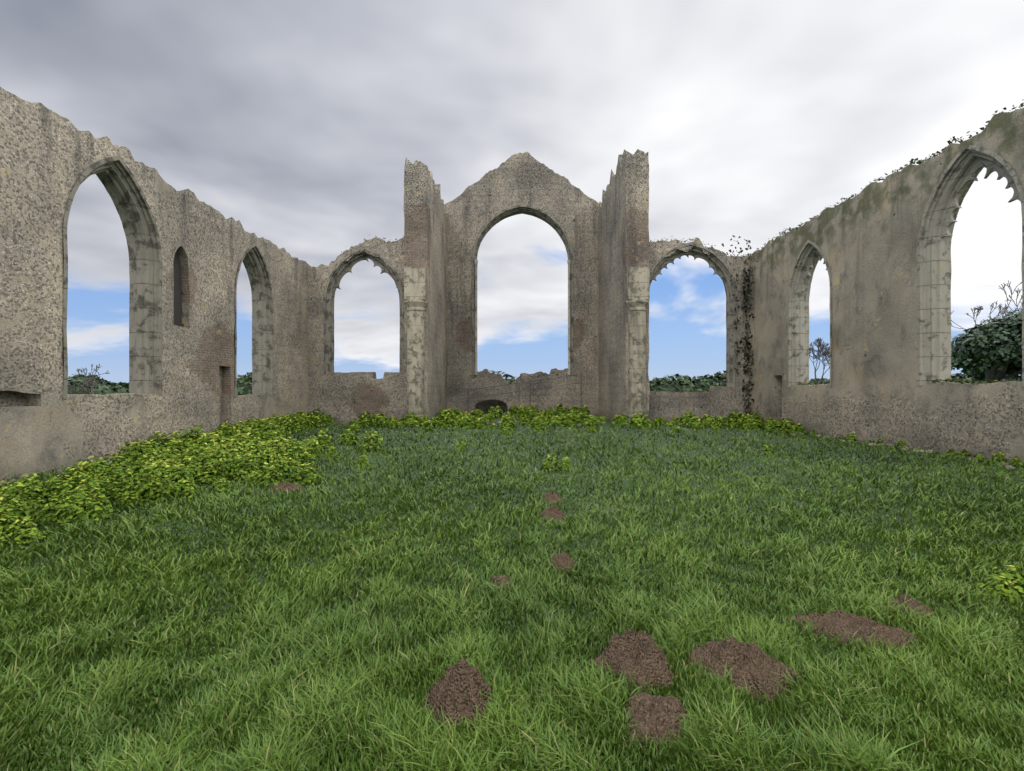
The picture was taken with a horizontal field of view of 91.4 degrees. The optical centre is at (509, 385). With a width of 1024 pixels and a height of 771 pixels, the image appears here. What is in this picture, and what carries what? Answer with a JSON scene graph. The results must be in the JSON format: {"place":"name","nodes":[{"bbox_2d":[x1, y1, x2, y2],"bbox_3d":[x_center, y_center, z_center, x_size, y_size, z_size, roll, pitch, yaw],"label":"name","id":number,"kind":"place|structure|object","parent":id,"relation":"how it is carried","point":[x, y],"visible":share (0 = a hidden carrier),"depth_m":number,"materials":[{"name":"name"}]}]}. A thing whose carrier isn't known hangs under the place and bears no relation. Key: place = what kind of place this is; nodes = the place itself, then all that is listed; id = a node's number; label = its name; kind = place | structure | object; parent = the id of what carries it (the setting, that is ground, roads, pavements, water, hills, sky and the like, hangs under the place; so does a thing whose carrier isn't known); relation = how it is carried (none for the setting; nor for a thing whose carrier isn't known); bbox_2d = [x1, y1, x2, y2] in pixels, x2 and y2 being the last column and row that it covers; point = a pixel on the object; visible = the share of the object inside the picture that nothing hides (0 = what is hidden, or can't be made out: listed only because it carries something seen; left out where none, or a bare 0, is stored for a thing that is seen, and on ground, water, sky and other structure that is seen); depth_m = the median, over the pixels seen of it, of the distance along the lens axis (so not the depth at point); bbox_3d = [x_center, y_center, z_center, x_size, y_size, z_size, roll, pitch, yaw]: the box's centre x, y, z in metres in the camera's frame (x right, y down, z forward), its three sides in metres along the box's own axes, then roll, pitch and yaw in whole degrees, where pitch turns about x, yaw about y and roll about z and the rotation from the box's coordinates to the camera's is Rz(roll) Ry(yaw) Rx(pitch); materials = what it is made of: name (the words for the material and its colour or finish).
{"place":"outdoors","nodes":[
{"label":"outdoors","id":0,"kind":"place"},
{"bbox_2d":[0,413,1023,770],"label":"lawn","id":1,"kind":"structure","parent":0,"point":[596,465],"depth_m":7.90,"materials":[{"name":"plant"}]},
{"bbox_2d":[268,482,303,491],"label":"molehill","id":2,"kind":"object","parent":1,"relation":"on","point":[288,486],"depth_m":7.72,"materials":[{"name":"soil"}]},
{"bbox_2d":[404,299,427,420],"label":"column","id":3,"kind":"structure","parent":1,"relation":"on","point":[415,309],"depth_m":21.12,"materials":[{"name":"beige stone"}]},
{"bbox_2d":[404,267,425,299],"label":"stone block","id":4,"kind":"structure","parent":3,"relation":"on","point":[414,283],"depth_m":21.10,"materials":[{"name":"beige stone"}]},
{"bbox_2d":[422,659,493,732],"bbox_3d":[-0.257,1.498,2.511,0.406,0.278,0.451,0,0,0],"label":"molehill","id":5,"kind":"object","parent":1,"relation":"on","point":[462,678],"depth_m":2.42,"materials":[{"name":"soil"}]},
{"bbox_2d":[489,574,514,591],"bbox_3d":[-0.075,1.608,4.091,0.256,0.140,0.251,0,0,31],"label":"molehill","id":6,"kind":"object","parent":1,"relation":"on","point":[498,578],"depth_m":4.05,"materials":[{"name":"soil"}]},
{"bbox_2d":[0,413,1015,485],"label":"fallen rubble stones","id":7,"kind":"object","parent":1,"relation":"on","point":[59,469],"visible":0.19,"depth_m":12.20,"materials":[{"name":"grey stone"}]},
{"bbox_2d":[470,374,581,406],"bbox_3d":[0.800,0.541,27.400,6.235,2.319,0.044,0,0,0],"label":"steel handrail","id":8,"kind":"object","parent":1,"relation":"on","point":[533,389],"visible":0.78,"depth_m":27.39,"materials":[{"name":"grey"}]},
{"bbox_2d":[539,505,565,520],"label":"molehill","id":9,"kind":"object","parent":1,"relation":"on","point":[554,512],"depth_m":6.31,"materials":[{"name":"soil"}]},
{"bbox_2d":[541,492,563,503],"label":"molehill","id":10,"kind":"object","parent":1,"relation":"on","point":[550,496],"depth_m":7.23,"materials":[{"name":"soil"}]},
{"bbox_2d":[546,552,577,574],"bbox_3d":[0.470,1.602,4.544,0.300,0.174,0.324,0,0,33],"label":"molehill","id":11,"kind":"object","parent":1,"relation":"on","point":[562,558],"depth_m":4.49,"materials":[{"name":"soil"}]},
{"bbox_2d":[590,628,676,692],"bbox_3d":[0.691,1.519,2.843,0.505,0.254,0.538,0,0,0],"label":"molehill","id":12,"kind":"object","parent":1,"relation":"on","point":[638,656],"depth_m":2.76,"materials":[{"name":"soil"}]},
{"bbox_2d":[616,692,694,756],"bbox_3d":[0.702,1.556,2.354,0.491,0.162,0.437,0,0,0],"label":"molehill","id":13,"kind":"object","parent":1,"relation":"on","point":[652,714],"depth_m":2.31,"materials":[{"name":"soil"}]},
{"bbox_2d":[684,637,805,705],"bbox_3d":[1.311,1.556,2.832,0.531,0.231,0.622,0,0,-35],"label":"molehill","id":14,"kind":"object","parent":1,"relation":"on","point":[748,660],"depth_m":2.74,"materials":[{"name":"soil"}]},
{"bbox_2d":[786,610,924,649],"bbox_3d":[2.281,1.604,3.352,0.926,0.151,0.429,0,0,25],"label":"molehill","id":15,"kind":"object","parent":1,"relation":"on","point":[852,624],"depth_m":3.28,"materials":[{"name":"soil"}]},
{"bbox_2d":[882,594,934,618],"bbox_3d":[2.847,1.581,3.600,0.404,0.145,0.327,0,0,-38],"label":"molehill","id":16,"kind":"object","parent":1,"relation":"on","point":[913,602],"depth_m":3.57,"materials":[{"name":"soil"}]},
{"bbox_2d":[0,0,1023,382],"label":"sky","id":17,"kind":"structure","parent":0,"point":[298,122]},
{"bbox_2d":[309,418,806,566],"bbox_3d":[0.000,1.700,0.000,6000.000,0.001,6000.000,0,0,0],"label":"terrain","id":18,"kind":"structure","parent":0,"point":[597,505],"depth_m":7.08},
{"bbox_2d":[68,375,100,393],"bbox_3d":[-24.816,0.554,28.882,1.437,2.316,1.855,0,0,-21],"label":"bare shrub","id":19,"kind":"object","parent":18,"relation":"on","point":[70,387],"visible":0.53,"depth_m":28.84,"materials":[{"name":"green plant"}]},
{"bbox_2d":[72,364,109,393],"bbox_3d":[-23.120,0.252,27.512,1.849,2.910,1.067,0,0,21],"label":"bare tree","id":20,"kind":"object","parent":18,"relation":"on","point":[91,377],"visible":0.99,"depth_m":27.40,"materials":[{"name":"brown plant"}]},
{"bbox_2d":[68,377,128,394],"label":"hedge","id":21,"kind":"object","parent":18,"relation":"on","point":[105,389],"depth_m":48.98,"materials":[{"name":"green plant"}]},
{"bbox_2d":[0,87,313,480],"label":"aisle wall","id":22,"kind":"structure","parent":18,"relation":"on","point":[49,156],"depth_m":11.00,"materials":[{"name":"grey stone"}]},
{"bbox_2d":[0,391,24,405],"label":"wall recess","id":23,"kind":"object","parent":22,"relation":"attached to","point":[7,398],"visible":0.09,"depth_m":9.24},
{"bbox_2d":[62,156,162,398],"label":"window surround","id":24,"kind":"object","parent":22,"relation":"attached to","point":[115,176],"depth_m":12.46,"materials":[{"name":"stone"}]},
{"bbox_2d":[173,251,181,325],"bbox_3d":[-9.271,-1.162,13.553,0.350,5.715,0.841,0,0,0],"label":"lancet","id":25,"kind":"object","parent":22,"relation":"attached to","point":[177,294],"visible":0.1,"depth_m":13.70,"materials":[{"name":"grey"}]},
{"bbox_2d":[219,366,221,427],"bbox_3d":[-9.348,0.495,15.619,0.327,2.418,0.786,0,0,0],"label":"niche reveal","id":26,"kind":"object","parent":22,"relation":"attached to","point":[220,403],"visible":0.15,"depth_m":15.88,"materials":[{"name":"grey stone"}]},
{"bbox_2d":[234,243,273,397],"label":"window surround","id":27,"kind":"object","parent":22,"relation":"attached to","point":[253,261],"depth_m":18.50,"materials":[{"name":"stone"}]},
{"bbox_2d":[307,237,404,423],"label":"wall","id":28,"kind":"structure","parent":18,"relation":"on","point":[343,397],"depth_m":22.00,"materials":[{"name":"grey stone"}]},
{"bbox_2d":[324,247,404,373],"bbox_3d":[-6.402,-3.292,22.326,3.582,5.562,0.719,0,0,0],"label":"window surround","id":29,"kind":"object","parent":28,"relation":"attached to","point":[340,268],"visible":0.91,"depth_m":22.13,"materials":[{"name":"grey stone"}]},
{"bbox_2d":[336,257,396,289],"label":"aisle cusps","id":30,"kind":"object","parent":28,"relation":"attached to","point":[375,262],"visible":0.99,"depth_m":22.30,"materials":[{"name":"grey stone"}]},
{"bbox_2d":[403,159,446,420],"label":"wall pier","id":31,"kind":"structure","parent":18,"relation":"on","point":[425,230],"depth_m":22.14,"materials":[{"name":"grey stone"}]},
{"bbox_2d":[0,403,1023,602],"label":"weeds","id":32,"kind":"object","parent":18,"relation":"on","point":[259,447],"visible":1,"depth_m":9.24,"materials":[{"name":"green plant"}]},
{"bbox_2d":[444,152,598,415],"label":"end wall","id":33,"kind":"structure","parent":18,"relation":"on","point":[525,178],"depth_m":28.00,"materials":[{"name":"grey stone"}]},
{"bbox_2d":[474,260,477,374],"bbox_3d":[-1.900,-3.810,27.970,0.230,6.420,0.219,0,0,0],"label":"window shaft","id":34,"kind":"object","parent":33,"relation":"attached to","point":[476,370],"visible":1,"depth_m":27.90,"materials":[{"name":"stone"}]},
{"bbox_2d":[476,399,506,413],"bbox_3d":[-1.005,1.149,29.448,2.426,1.136,0.443,0,0,0],"label":"arched wall recess","id":35,"kind":"object","parent":33,"relation":"part of","point":[484,406],"visible":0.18,"depth_m":29.25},
{"bbox_2d":[472,205,572,374],"bbox_3d":[0.711,-5.365,28.501,5.676,9.528,1.083,0,0,0],"label":"arch surround","id":36,"kind":"object","parent":33,"relation":"attached to","point":[551,221],"visible":0.73,"depth_m":28.06,"materials":[{"name":"grey stone"}]},
{"bbox_2d":[567,260,570,374],"bbox_3d":[3.320,-3.810,27.970,0.230,6.420,0.219,0,0,0],"label":"window shaft","id":37,"kind":"object","parent":33,"relation":"attached to","point":[569,316],"visible":1,"depth_m":27.92,"materials":[{"name":"stone"}]},
{"bbox_2d":[68,370,1010,394],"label":"hedge","id":38,"kind":"object","parent":18,"relation":"on","point":[664,380],"depth_m":63.47,"materials":[{"name":"green plant"}]},
{"bbox_2d":[598,148,649,419],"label":"wall pier","id":39,"kind":"structure","parent":18,"relation":"on","point":[623,213],"depth_m":22.59,"materials":[{"name":"grey stone"}]},
{"bbox_2d":[626,299,648,421],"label":"column","id":40,"kind":"structure","parent":18,"relation":"on","point":[637,309],"depth_m":21.13,"materials":[{"name":"beige stone"}]},
{"bbox_2d":[627,267,649,299],"bbox_3d":[5.449,-4.322,21.301,0.890,1.374,0.415,0,0,0],"label":"arcade springer","id":41,"kind":"object","parent":40,"relation":"on","point":[638,282],"visible":0.97,"depth_m":21.10,"materials":[{"name":"beige stone"}]},
{"bbox_2d":[649,237,748,421],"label":"wall","id":42,"kind":"structure","parent":18,"relation":"on","point":[715,401],"depth_m":22.00,"materials":[{"name":"grey stone"}]},
{"bbox_2d":[653,252,722,280],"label":"aisle cusps","id":43,"kind":"object","parent":42,"relation":"attached to","point":[695,256],"visible":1,"depth_m":22.30,"materials":[{"name":"grey stone"}]},
{"bbox_2d":[650,243,737,393],"bbox_3d":[7.942,-2.941,22.325,4.137,6.626,0.721,0,0,0],"label":"arch surround","id":44,"kind":"object","parent":42,"relation":"attached to","point":[720,265],"visible":0.74,"depth_m":22.14,"materials":[{"name":"grey stone"}]},
{"bbox_2d":[721,235,757,414],"bbox_3d":[10.014,-2.508,21.774,1.443,8.074,0.882,0,0,28],"label":"ivy","id":45,"kind":"object","parent":42,"relation":"attached to","point":[747,344],"visible":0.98,"depth_m":21.79,"materials":[{"name":"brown plant"}]},
{"bbox_2d":[809,337,829,384],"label":"bare thorn tree","id":46,"kind":"object","parent":18,"relation":"on","point":[823,348],"visible":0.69,"depth_m":43.43,"materials":[{"name":"brown plant"}]},
{"bbox_2d":[748,109,1023,465],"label":"aisle wall","id":47,"kind":"structure","parent":18,"relation":"on","point":[865,240],"depth_m":14.24,"materials":[{"name":"grey stone"}]},
{"bbox_2d":[326,99,1023,391],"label":"moss on wall tops","id":48,"kind":"object","parent":47,"relation":"on","point":[965,380],"visible":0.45,"depth_m":12.84,"materials":[{"name":"green plant"}]},
{"bbox_2d":[781,382,781,419],"bbox_3d":[10.960,0.594,19.599,0.340,2.212,0.725,0,0,0],"label":"back door","id":49,"kind":"structure","parent":47,"relation":"attached to","point":[781,400],"depth_m":19.89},
{"bbox_2d":[787,240,831,386],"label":"window surround","id":50,"kind":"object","parent":47,"relation":"attached to","point":[798,333],"depth_m":18.60,"materials":[{"name":"grey stone"}]},
{"bbox_2d":[802,250,826,290],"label":"window cusps","id":51,"kind":"object","parent":50,"relation":"attached to","point":[810,266],"depth_m":18.05,"materials":[{"name":"grey stone"}]},
{"bbox_2d":[917,144,1023,385],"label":"window surround","id":52,"kind":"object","parent":47,"relation":"attached to","point":[934,307],"depth_m":12.59,"materials":[{"name":"grey stone"}]},
{"bbox_2d":[941,160,1020,236],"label":"window cusps","id":53,"kind":"object","parent":52,"relation":"attached to","point":[949,220],"depth_m":11.65,"materials":[{"name":"grey stone"}]},
{"bbox_2d":[809,376,1020,383],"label":"hedge","id":54,"kind":"object","parent":18,"relation":"on","point":[826,380],"depth_m":54.12,"materials":[{"name":"green plant"}]},
{"bbox_2d":[951,280,1021,383],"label":"bare ash tree","id":55,"kind":"object","parent":18,"relation":"on","point":[979,308],"visible":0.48,"depth_m":40.59,"materials":[{"name":"brown plant"}]},
{"bbox_2d":[951,310,1021,383],"bbox_3d":[33.796,-1.753,34.186,7.935,6.950,8.854,0,0,0],"label":"holm oak tree","id":56,"kind":"object","parent":18,"relation":"on","point":[996,339],"depth_m":32.91,"materials":[{"name":"green plant"}]}
]}

